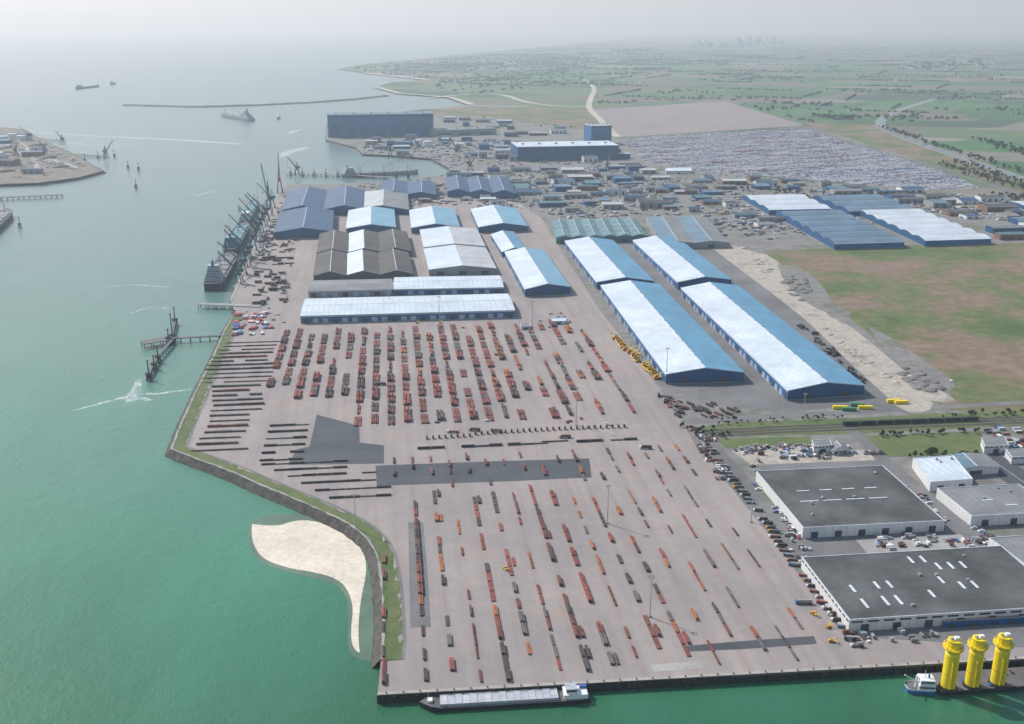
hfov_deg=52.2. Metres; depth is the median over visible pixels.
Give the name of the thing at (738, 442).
grass lawn
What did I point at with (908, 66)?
distant village houses
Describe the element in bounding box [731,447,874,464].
asphalt lot
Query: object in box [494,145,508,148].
industrial shed
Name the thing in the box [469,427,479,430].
truck
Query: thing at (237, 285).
quay coping
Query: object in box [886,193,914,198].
industrial shed
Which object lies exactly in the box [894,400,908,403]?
shipping container
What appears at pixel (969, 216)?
industrial shed
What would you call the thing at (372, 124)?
shipyard hall
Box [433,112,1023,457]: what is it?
tree belt
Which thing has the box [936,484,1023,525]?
industrial building
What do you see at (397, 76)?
dune road
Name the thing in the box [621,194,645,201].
industrial shed
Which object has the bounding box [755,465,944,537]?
industrial building
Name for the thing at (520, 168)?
industrial shed
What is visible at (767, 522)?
truck
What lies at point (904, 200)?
industrial shed
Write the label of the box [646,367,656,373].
reach stacker
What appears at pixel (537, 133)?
industrial shed
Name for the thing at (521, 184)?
industrial shed
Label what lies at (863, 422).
freight wagon
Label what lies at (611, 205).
industrial shed
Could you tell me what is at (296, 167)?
harbour crane
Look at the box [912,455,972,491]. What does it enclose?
industrial building
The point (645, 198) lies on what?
industrial shed
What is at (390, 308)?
cargo warehouse
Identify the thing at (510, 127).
industrial shed
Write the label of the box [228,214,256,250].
harbour crane
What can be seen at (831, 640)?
reach stacker
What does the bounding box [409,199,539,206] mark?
stacked cargo
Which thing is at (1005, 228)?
industrial shed
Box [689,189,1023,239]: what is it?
stacked cargo
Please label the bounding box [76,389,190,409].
water wake foam
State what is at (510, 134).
industrial shed
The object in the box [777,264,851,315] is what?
sand patch
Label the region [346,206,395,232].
cargo warehouse
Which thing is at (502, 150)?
industrial shed
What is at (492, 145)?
industrial shed
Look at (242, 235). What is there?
cargo ship
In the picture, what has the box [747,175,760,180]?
industrial shed
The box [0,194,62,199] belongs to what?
jetty
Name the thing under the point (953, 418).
freight wagon
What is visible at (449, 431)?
truck
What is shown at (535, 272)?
cargo warehouse
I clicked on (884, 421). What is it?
freight wagon
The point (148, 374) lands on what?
mooring dolphin
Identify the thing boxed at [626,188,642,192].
industrial shed
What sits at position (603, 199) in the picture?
industrial shed
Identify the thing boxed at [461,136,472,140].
industrial shed
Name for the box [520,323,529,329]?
site office
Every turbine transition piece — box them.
[938,636,964,692]
[962,634,988,690]
[988,632,1014,688]
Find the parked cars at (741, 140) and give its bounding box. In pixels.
[619,128,979,189]
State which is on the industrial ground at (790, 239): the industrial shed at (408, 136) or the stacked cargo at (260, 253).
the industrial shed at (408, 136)
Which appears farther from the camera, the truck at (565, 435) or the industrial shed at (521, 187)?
the industrial shed at (521, 187)
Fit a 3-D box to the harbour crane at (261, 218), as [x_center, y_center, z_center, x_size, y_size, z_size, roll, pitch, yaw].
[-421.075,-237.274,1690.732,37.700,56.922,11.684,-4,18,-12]
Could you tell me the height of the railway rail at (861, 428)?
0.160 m
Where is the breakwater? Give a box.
[122,95,388,107]
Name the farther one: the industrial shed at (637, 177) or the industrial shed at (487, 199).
the industrial shed at (637, 177)
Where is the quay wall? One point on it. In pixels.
(686, 681)
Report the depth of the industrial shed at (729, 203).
1941.09 m
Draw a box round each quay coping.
[230,196,277,299]
[377,656,1023,695]
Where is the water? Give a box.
[0,29,1023,723]
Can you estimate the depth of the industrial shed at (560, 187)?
2119.76 m
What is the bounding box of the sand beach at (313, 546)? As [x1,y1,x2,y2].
[252,520,365,651]
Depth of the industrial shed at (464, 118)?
3715.87 m
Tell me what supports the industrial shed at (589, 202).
on the industrial ground at (790, 239)
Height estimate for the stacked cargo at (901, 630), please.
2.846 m
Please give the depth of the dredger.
3770.12 m
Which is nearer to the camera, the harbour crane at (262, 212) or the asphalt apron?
the asphalt apron
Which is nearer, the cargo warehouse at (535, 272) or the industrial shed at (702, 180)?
the cargo warehouse at (535, 272)
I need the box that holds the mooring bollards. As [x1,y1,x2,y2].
[385,656,1016,693]
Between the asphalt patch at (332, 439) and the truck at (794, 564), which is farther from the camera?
the asphalt patch at (332, 439)
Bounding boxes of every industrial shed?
[0,139,11,143]
[0,144,11,147]
[0,158,20,165]
[21,150,44,156]
[21,168,43,173]
[31,146,42,150]
[365,140,377,144]
[372,137,380,142]
[372,145,388,148]
[387,140,394,145]
[393,145,409,148]
[396,150,408,154]
[398,140,408,144]
[405,134,416,140]
[418,198,429,202]
[437,135,450,139]
[443,116,454,118]
[443,119,454,122]
[446,172,470,176]
[449,168,459,172]
[455,142,462,147]
[459,117,470,120]
[460,171,483,175]
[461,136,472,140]
[462,152,470,157]
[462,196,470,200]
[463,121,469,125]
[475,119,489,122]
[478,143,489,149]
[478,151,486,158]
[480,193,490,196]
[480,197,495,201]
[482,138,495,141]
[487,167,499,171]
[488,172,513,177]
[489,175,506,177]
[490,143,503,146]
[490,199,498,203]
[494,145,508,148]
[494,148,509,153]
[495,153,513,158]
[497,120,511,123]
[498,123,507,126]
[504,132,517,136]
[506,125,514,129]
[509,155,517,160]
[509,166,530,171]
[510,176,520,179]
[510,180,530,184]
[512,183,529,188]
[514,131,527,134]
[515,186,528,189]
[515,189,541,195]
[528,132,546,135]
[535,180,547,184]
[538,200,566,207]
[539,166,556,169]
[541,194,558,200]
[545,170,555,173]
[547,173,562,178]
[550,128,566,133]
[551,178,574,184]
[552,184,571,191]
[560,167,583,172]
[563,192,587,198]
[564,206,579,212]
[566,174,593,181]
[566,189,580,192]
[576,185,597,190]
[578,172,600,176]
[581,180,601,185]
[582,155,597,161]
[583,200,595,205]
[589,191,609,196]
[596,197,610,202]
[597,167,606,170]
[601,202,622,209]
[604,188,626,194]
[605,173,622,179]
[607,165,625,169]
[611,176,630,182]
[617,182,636,185]
[618,152,630,158]
[618,163,639,166]
[621,185,631,187]
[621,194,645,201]
[623,171,632,174]
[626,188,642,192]
[628,166,644,170]
[629,174,643,180]
[636,198,657,200]
[636,199,670,208]
[639,168,656,173]
[643,185,655,191]
[648,175,669,179]
[654,187,666,192]
[661,205,677,209]
[662,197,677,201]
[663,184,680,190]
[673,189,684,193]
[680,183,707,189]
[681,188,696,193]
[687,206,699,211]
[690,178,711,182]
[692,195,711,200]
[699,199,720,204]
[700,174,713,180]
[700,190,723,194]
[713,184,736,189]
[718,178,746,184]
[722,201,735,206]
[732,212,755,217]
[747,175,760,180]
[751,183,770,188]
[753,222,775,226]
[754,180,778,185]
[755,216,783,221]
[778,178,799,182]
[786,185,800,188]
[788,181,805,185]
[817,180,831,186]
[823,185,846,190]
[829,188,861,194]
[841,184,867,187]
[860,187,879,191]
[874,190,905,193]
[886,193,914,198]
[894,197,924,203]
[896,186,924,192]
[916,193,949,198]
[923,199,947,207]
[940,197,956,203]
[941,209,977,215]
[956,197,978,203]
[959,213,979,218]
[975,195,1005,201]
[976,203,1018,211]
[985,225,1023,233]
[993,232,1023,239]
[995,212,1019,218]
[1005,208,1022,215]
[1008,217,1023,224]
[1009,201,1023,208]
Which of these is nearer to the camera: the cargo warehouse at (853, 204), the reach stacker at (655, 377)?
the reach stacker at (655, 377)
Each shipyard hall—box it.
[327,111,432,137]
[429,126,495,136]
[511,141,618,160]
[584,123,611,140]
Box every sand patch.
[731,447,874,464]
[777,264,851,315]
[810,313,954,401]
[869,327,954,390]
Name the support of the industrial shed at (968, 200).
on the industrial ground at (790, 239)
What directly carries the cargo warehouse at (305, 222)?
on the industrial ground at (790, 239)
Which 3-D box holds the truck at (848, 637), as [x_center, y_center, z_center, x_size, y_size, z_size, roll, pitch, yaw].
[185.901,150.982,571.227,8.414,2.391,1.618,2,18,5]
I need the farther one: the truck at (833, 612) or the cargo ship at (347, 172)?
the cargo ship at (347, 172)
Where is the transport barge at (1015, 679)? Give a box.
[926,667,1023,695]
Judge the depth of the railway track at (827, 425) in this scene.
876.10 m
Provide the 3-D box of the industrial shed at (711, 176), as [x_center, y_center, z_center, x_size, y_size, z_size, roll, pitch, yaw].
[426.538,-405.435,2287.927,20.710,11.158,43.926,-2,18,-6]
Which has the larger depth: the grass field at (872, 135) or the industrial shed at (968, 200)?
the grass field at (872, 135)
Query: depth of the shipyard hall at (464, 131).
3200.66 m
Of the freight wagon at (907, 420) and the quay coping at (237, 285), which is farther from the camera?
the quay coping at (237, 285)
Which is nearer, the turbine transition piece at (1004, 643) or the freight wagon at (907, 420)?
the turbine transition piece at (1004, 643)
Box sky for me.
[0,0,1023,28]
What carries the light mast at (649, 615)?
on the concrete yard at (770, 590)
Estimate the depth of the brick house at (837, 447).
819.00 m
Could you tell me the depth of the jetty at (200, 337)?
1127.64 m
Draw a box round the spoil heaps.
[0,137,946,392]
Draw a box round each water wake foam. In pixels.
[29,131,235,143]
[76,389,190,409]
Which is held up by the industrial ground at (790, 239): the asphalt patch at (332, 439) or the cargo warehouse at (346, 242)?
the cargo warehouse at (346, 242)
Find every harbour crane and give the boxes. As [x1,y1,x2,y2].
[13,142,19,156]
[38,140,47,154]
[56,131,65,144]
[102,140,113,158]
[217,242,247,274]
[217,251,244,283]
[224,230,251,266]
[225,225,252,261]
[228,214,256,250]
[237,205,262,236]
[238,208,259,241]
[239,199,264,232]
[244,194,267,226]
[247,193,270,220]
[257,184,275,207]
[260,163,273,215]
[277,155,282,193]
[287,157,300,174]
[388,138,392,158]
[412,135,420,151]
[450,138,460,156]
[467,154,478,170]
[552,172,557,183]
[605,155,610,170]
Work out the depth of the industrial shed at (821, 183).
2182.77 m
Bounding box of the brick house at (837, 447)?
[830,440,849,454]
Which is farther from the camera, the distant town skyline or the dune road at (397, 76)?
the distant town skyline
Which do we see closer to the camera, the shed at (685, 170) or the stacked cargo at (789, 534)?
the stacked cargo at (789, 534)
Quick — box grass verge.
[694,409,1023,436]
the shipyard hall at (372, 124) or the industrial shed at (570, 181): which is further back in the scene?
the shipyard hall at (372, 124)
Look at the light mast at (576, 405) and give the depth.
872.83 m
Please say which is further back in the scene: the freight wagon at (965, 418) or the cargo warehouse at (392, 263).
the cargo warehouse at (392, 263)
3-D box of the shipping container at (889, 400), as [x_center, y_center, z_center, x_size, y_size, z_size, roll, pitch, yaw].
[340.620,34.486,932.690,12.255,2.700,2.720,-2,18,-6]
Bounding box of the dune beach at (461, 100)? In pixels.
[376,87,472,103]
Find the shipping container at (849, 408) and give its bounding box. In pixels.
[842,407,856,410]
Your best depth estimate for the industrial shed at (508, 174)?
2309.27 m
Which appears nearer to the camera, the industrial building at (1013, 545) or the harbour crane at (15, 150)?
the industrial building at (1013, 545)
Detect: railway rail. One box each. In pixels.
[694,416,1023,430]
[694,419,1019,433]
[703,420,1011,433]
[705,422,1011,435]
[708,417,1019,430]
[721,422,1023,435]
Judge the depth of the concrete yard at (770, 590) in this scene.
752.69 m
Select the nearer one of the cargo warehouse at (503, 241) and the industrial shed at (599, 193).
the cargo warehouse at (503, 241)
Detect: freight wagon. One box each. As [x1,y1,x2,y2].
[842,420,858,424]
[859,420,876,424]
[876,419,893,423]
[894,418,910,422]
[911,418,927,422]
[928,417,944,421]
[945,417,961,420]
[961,416,978,420]
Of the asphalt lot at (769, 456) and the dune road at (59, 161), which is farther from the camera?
the dune road at (59, 161)
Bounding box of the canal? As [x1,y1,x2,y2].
[877,99,1023,178]
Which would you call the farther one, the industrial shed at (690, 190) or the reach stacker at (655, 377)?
the industrial shed at (690, 190)
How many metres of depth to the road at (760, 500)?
732.13 m
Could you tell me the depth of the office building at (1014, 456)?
805.33 m
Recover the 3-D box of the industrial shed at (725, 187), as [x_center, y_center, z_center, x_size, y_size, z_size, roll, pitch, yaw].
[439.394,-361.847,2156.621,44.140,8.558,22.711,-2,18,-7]
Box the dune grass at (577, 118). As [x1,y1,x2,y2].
[429,106,598,128]
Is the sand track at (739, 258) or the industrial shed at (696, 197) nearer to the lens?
the sand track at (739, 258)
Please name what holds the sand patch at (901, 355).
on the grass field at (955, 314)
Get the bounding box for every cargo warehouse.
[273,207,333,238]
[280,186,365,214]
[300,293,514,323]
[308,279,392,296]
[313,248,413,280]
[316,229,411,256]
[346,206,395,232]
[364,189,408,214]
[379,179,436,199]
[393,275,503,294]
[409,206,459,233]
[420,226,484,251]
[423,244,496,275]
[446,175,515,198]
[471,205,527,232]
[491,230,524,256]
[505,247,570,296]
[551,217,647,243]
[565,237,653,289]
[600,280,744,383]
[632,235,731,289]
[646,215,728,248]
[681,282,865,400]
[742,194,830,214]
[776,209,903,249]
[813,194,913,215]
[859,208,990,246]
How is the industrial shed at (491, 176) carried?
on the industrial ground at (790, 239)
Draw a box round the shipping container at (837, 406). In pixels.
[832,405,847,408]
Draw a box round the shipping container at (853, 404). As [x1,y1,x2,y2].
[850,402,864,405]
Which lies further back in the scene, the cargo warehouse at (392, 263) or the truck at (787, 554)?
the cargo warehouse at (392, 263)
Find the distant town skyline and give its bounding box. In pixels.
[693,35,784,46]
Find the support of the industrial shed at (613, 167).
on the industrial ground at (790, 239)
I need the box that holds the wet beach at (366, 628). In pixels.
[249,514,373,660]
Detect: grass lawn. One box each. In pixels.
[716,436,811,447]
[865,431,981,456]
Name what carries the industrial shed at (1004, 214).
on the industrial ground at (790, 239)
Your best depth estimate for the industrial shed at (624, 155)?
2649.20 m
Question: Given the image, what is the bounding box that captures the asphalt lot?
[752,458,1023,646]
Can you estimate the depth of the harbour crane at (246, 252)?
1453.82 m
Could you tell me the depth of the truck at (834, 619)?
589.02 m
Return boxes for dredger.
[221,107,254,120]
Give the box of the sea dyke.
[164,312,402,667]
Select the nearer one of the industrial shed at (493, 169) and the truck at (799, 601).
the truck at (799, 601)
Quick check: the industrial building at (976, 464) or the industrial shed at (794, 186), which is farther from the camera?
the industrial shed at (794, 186)
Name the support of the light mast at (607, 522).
on the industrial ground at (790, 239)
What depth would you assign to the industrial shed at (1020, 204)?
1935.74 m
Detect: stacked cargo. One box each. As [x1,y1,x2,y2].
[0,132,86,176]
[249,202,282,260]
[283,164,682,218]
[363,139,622,167]
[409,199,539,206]
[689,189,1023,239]
[697,431,728,479]
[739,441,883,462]
[778,506,841,623]
[843,627,938,646]
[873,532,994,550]
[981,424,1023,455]
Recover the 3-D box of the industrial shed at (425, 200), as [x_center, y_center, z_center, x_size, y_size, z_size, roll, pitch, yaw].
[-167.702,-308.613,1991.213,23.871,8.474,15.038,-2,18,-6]
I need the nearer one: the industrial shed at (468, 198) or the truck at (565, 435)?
the truck at (565, 435)
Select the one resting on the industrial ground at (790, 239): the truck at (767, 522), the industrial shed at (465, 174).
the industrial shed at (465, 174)
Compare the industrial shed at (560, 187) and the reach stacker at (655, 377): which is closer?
the reach stacker at (655, 377)
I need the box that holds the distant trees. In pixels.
[354,45,1023,119]
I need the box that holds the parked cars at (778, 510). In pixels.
[230,166,993,546]
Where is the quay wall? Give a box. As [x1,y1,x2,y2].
[230,69,1023,703]
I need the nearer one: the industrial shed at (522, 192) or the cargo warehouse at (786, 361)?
the cargo warehouse at (786, 361)
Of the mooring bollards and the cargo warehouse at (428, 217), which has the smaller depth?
the mooring bollards
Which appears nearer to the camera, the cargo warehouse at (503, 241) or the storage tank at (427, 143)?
the cargo warehouse at (503, 241)
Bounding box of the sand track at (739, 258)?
[713,244,932,412]
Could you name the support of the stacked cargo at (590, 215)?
on the concrete yard at (770, 590)
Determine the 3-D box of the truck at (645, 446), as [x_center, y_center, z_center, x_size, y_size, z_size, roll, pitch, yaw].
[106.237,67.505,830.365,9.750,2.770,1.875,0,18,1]
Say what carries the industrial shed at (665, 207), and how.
on the industrial ground at (790, 239)
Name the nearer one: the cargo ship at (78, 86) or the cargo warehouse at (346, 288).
the cargo warehouse at (346, 288)
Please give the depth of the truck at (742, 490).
752.23 m
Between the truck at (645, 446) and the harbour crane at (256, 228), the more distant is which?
the harbour crane at (256, 228)
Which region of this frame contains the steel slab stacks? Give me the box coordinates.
[191,219,865,683]
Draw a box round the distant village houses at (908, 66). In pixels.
[453,47,1007,121]
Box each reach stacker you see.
[627,347,636,353]
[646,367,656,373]
[653,372,662,379]
[828,637,836,642]
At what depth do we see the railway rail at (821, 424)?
877.80 m
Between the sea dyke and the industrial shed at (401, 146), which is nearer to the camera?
the sea dyke
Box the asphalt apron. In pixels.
[561,233,913,414]
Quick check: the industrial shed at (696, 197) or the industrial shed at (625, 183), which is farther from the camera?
the industrial shed at (625, 183)
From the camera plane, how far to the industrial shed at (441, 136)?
3054.54 m
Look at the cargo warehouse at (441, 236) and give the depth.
1603.46 m
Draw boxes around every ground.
[230,33,1023,695]
[278,115,1023,683]
[622,130,972,189]
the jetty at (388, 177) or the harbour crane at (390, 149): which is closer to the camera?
the jetty at (388, 177)
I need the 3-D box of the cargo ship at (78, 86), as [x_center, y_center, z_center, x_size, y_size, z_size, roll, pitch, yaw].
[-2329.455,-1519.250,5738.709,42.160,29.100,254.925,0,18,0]
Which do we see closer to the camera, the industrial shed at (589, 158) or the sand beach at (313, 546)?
the sand beach at (313, 546)
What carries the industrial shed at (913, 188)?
on the industrial ground at (790, 239)
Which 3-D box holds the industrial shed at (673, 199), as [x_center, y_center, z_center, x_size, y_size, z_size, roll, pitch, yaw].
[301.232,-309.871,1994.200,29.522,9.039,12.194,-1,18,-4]
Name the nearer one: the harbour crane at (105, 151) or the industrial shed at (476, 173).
the industrial shed at (476, 173)
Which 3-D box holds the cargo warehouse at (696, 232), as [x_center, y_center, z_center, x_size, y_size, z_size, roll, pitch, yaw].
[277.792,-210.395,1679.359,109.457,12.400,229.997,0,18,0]
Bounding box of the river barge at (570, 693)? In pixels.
[420,682,589,711]
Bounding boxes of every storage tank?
[8,133,16,138]
[17,135,26,140]
[413,139,422,144]
[423,140,431,146]
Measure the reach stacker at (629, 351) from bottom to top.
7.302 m
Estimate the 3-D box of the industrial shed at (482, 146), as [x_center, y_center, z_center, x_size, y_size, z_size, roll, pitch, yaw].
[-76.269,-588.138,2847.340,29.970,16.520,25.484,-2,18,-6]
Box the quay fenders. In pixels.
[382,661,1020,704]
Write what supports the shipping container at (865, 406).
on the industrial ground at (790, 239)
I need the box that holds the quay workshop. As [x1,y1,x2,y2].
[942,615,1023,627]
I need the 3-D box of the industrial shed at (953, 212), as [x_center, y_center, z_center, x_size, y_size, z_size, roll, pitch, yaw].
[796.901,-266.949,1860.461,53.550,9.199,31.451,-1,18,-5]
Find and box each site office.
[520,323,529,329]
[551,318,565,323]
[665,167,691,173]
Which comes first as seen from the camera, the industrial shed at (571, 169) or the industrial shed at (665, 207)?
the industrial shed at (665, 207)
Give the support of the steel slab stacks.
on the concrete yard at (770, 590)
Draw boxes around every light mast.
[351,494,356,528]
[575,387,578,425]
[606,485,610,523]
[648,575,654,617]
[750,494,755,522]
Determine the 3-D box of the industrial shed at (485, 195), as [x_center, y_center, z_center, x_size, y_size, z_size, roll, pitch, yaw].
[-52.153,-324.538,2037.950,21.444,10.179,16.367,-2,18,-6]
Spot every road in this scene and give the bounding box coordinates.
[0,151,76,167]
[5,133,39,167]
[366,73,427,79]
[427,94,556,105]
[583,79,620,136]
[692,400,1023,422]
[693,436,845,629]
[804,127,1021,194]
[843,428,987,545]
[969,451,1023,486]
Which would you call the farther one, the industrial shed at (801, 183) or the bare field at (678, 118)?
the bare field at (678, 118)
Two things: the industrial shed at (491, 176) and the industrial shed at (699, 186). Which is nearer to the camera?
the industrial shed at (699, 186)
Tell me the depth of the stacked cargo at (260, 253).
1596.19 m
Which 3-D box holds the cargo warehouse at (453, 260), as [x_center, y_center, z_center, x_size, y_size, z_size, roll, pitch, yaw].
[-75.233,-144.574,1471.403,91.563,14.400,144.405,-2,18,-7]
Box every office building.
[811,439,832,452]
[980,436,1008,453]
[1005,448,1023,463]
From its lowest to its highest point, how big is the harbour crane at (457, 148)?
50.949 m
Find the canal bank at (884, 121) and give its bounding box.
[875,99,1023,180]
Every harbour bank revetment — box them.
[3,127,102,184]
[27,131,105,185]
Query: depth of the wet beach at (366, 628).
631.35 m
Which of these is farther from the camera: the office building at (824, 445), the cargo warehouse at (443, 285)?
the cargo warehouse at (443, 285)
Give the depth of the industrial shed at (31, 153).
2675.09 m
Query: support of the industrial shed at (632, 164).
on the industrial ground at (790, 239)
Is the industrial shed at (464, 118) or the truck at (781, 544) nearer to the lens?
the truck at (781, 544)
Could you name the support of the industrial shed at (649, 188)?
on the industrial ground at (790, 239)
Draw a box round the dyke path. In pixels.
[185,313,405,659]
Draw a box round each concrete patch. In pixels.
[408,522,430,627]
[650,661,705,671]
[856,534,978,552]
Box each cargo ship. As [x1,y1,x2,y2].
[0,197,12,230]
[75,84,98,88]
[203,236,237,290]
[222,209,249,253]
[239,192,258,221]
[340,161,417,177]
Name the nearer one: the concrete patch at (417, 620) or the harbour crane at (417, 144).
the concrete patch at (417, 620)
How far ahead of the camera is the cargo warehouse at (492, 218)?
1740.67 m
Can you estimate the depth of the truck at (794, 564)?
649.35 m
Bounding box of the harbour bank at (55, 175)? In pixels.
[0,127,101,183]
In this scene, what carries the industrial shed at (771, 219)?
on the industrial ground at (790, 239)
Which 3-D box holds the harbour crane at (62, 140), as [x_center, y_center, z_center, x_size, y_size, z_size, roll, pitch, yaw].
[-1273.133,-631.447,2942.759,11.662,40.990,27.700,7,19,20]
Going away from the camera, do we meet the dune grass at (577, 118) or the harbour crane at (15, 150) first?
the harbour crane at (15, 150)
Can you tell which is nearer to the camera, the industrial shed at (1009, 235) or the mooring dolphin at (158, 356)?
the mooring dolphin at (158, 356)
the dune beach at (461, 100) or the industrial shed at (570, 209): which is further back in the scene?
the dune beach at (461, 100)
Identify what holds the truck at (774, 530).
on the road at (760, 500)
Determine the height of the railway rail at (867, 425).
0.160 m
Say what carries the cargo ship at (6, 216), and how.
on the water
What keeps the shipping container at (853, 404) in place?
on the asphalt apron
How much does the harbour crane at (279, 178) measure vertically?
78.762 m
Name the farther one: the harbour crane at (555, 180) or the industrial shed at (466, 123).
the industrial shed at (466, 123)
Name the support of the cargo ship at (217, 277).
on the water
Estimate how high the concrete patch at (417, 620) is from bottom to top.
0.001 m
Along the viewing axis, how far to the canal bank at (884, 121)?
2986.40 m
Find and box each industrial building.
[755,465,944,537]
[801,545,1023,631]
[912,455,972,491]
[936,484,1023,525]
[951,452,999,475]
[987,535,1023,563]
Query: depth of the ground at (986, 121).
6216.51 m
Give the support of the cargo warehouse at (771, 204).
on the industrial ground at (790, 239)
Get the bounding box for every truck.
[447,429,458,432]
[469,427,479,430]
[491,428,502,431]
[559,434,570,437]
[639,445,651,448]
[728,478,738,480]
[733,485,743,488]
[737,489,747,491]
[762,520,772,524]
[766,525,775,528]
[768,529,779,533]
[768,534,780,537]
[775,543,787,546]
[783,553,792,555]
[788,562,800,566]
[795,599,812,603]
[816,599,827,603]
[827,611,836,614]
[830,617,840,621]
[844,635,859,640]
[850,643,863,647]
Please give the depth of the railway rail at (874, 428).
871.26 m
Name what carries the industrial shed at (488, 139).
on the industrial ground at (790, 239)
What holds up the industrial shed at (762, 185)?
on the industrial ground at (790, 239)
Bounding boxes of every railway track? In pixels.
[692,416,1023,431]
[697,422,1022,436]
[705,419,1023,433]
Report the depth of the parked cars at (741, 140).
2656.65 m
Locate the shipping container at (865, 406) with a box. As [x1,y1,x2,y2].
[858,405,872,408]
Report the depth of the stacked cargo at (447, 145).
2725.46 m
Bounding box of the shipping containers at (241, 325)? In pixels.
[231,311,272,335]
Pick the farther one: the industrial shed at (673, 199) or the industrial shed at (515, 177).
the industrial shed at (515, 177)
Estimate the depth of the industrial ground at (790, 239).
1858.14 m
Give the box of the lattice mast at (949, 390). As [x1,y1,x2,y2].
[944,380,952,412]
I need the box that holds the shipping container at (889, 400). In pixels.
[886,398,900,402]
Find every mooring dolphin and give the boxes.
[145,360,152,380]
[150,355,157,370]
[154,345,161,362]
[165,328,171,343]
[169,313,175,340]
[172,307,177,324]
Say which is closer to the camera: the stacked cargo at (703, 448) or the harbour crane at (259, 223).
the stacked cargo at (703, 448)
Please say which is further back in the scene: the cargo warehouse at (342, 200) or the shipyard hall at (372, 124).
the shipyard hall at (372, 124)
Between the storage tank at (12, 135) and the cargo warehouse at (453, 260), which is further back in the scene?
the storage tank at (12, 135)
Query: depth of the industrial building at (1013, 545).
664.71 m
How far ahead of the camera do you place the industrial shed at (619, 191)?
2081.09 m
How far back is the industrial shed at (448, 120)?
3637.86 m
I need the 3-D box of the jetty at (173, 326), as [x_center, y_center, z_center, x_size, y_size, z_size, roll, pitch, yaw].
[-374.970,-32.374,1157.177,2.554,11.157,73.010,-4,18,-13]
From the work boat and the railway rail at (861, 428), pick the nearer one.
the work boat
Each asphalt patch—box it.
[288,415,383,464]
[376,458,591,485]
[687,636,816,650]
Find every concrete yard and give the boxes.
[186,196,859,691]
[702,457,1023,668]
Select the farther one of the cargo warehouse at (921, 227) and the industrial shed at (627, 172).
the industrial shed at (627, 172)
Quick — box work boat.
[904,671,935,694]
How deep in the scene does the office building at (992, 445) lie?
821.95 m
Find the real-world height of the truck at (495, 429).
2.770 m
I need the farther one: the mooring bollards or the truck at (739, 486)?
the truck at (739, 486)
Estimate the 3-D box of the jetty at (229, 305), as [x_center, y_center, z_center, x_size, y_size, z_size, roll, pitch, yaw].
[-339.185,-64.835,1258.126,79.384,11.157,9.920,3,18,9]
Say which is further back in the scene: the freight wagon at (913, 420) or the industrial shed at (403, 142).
the industrial shed at (403, 142)
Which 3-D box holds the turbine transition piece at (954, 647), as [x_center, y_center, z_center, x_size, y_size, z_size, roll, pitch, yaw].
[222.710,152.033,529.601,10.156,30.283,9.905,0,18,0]
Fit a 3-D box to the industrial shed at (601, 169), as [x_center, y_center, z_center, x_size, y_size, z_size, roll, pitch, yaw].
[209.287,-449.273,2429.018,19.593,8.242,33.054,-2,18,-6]
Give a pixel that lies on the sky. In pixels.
(14, 14)
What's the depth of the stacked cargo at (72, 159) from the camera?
2600.46 m
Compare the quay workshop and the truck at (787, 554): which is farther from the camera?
the truck at (787, 554)
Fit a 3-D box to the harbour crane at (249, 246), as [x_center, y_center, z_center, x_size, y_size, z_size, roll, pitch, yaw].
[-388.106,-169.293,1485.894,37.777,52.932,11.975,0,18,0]
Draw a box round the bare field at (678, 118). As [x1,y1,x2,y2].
[594,101,801,136]
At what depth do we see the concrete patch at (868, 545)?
676.97 m
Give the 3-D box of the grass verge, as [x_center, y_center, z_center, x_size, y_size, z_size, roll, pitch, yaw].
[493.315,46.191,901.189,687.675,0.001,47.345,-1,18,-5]
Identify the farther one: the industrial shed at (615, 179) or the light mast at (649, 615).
the industrial shed at (615, 179)
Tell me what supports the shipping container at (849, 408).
on the industrial ground at (790, 239)
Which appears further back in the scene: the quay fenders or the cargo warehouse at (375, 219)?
the cargo warehouse at (375, 219)
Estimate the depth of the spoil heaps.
1092.06 m
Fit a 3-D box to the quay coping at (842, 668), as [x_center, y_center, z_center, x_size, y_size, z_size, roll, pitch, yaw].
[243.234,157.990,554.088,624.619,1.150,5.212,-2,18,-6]
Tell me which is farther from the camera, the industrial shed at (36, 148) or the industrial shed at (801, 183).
the industrial shed at (36, 148)
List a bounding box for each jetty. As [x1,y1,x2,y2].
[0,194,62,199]
[40,138,65,141]
[73,153,107,157]
[140,336,171,348]
[147,358,157,371]
[158,337,174,356]
[171,321,175,336]
[171,333,228,342]
[198,302,262,308]
[287,172,391,179]
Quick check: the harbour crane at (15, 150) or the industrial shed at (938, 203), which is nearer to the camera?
the industrial shed at (938, 203)
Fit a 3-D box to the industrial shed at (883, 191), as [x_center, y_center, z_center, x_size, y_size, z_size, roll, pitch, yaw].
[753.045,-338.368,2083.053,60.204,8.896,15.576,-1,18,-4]
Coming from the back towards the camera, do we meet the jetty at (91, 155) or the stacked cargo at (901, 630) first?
the jetty at (91, 155)
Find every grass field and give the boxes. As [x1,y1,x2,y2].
[764,243,1023,411]
[806,124,1023,191]

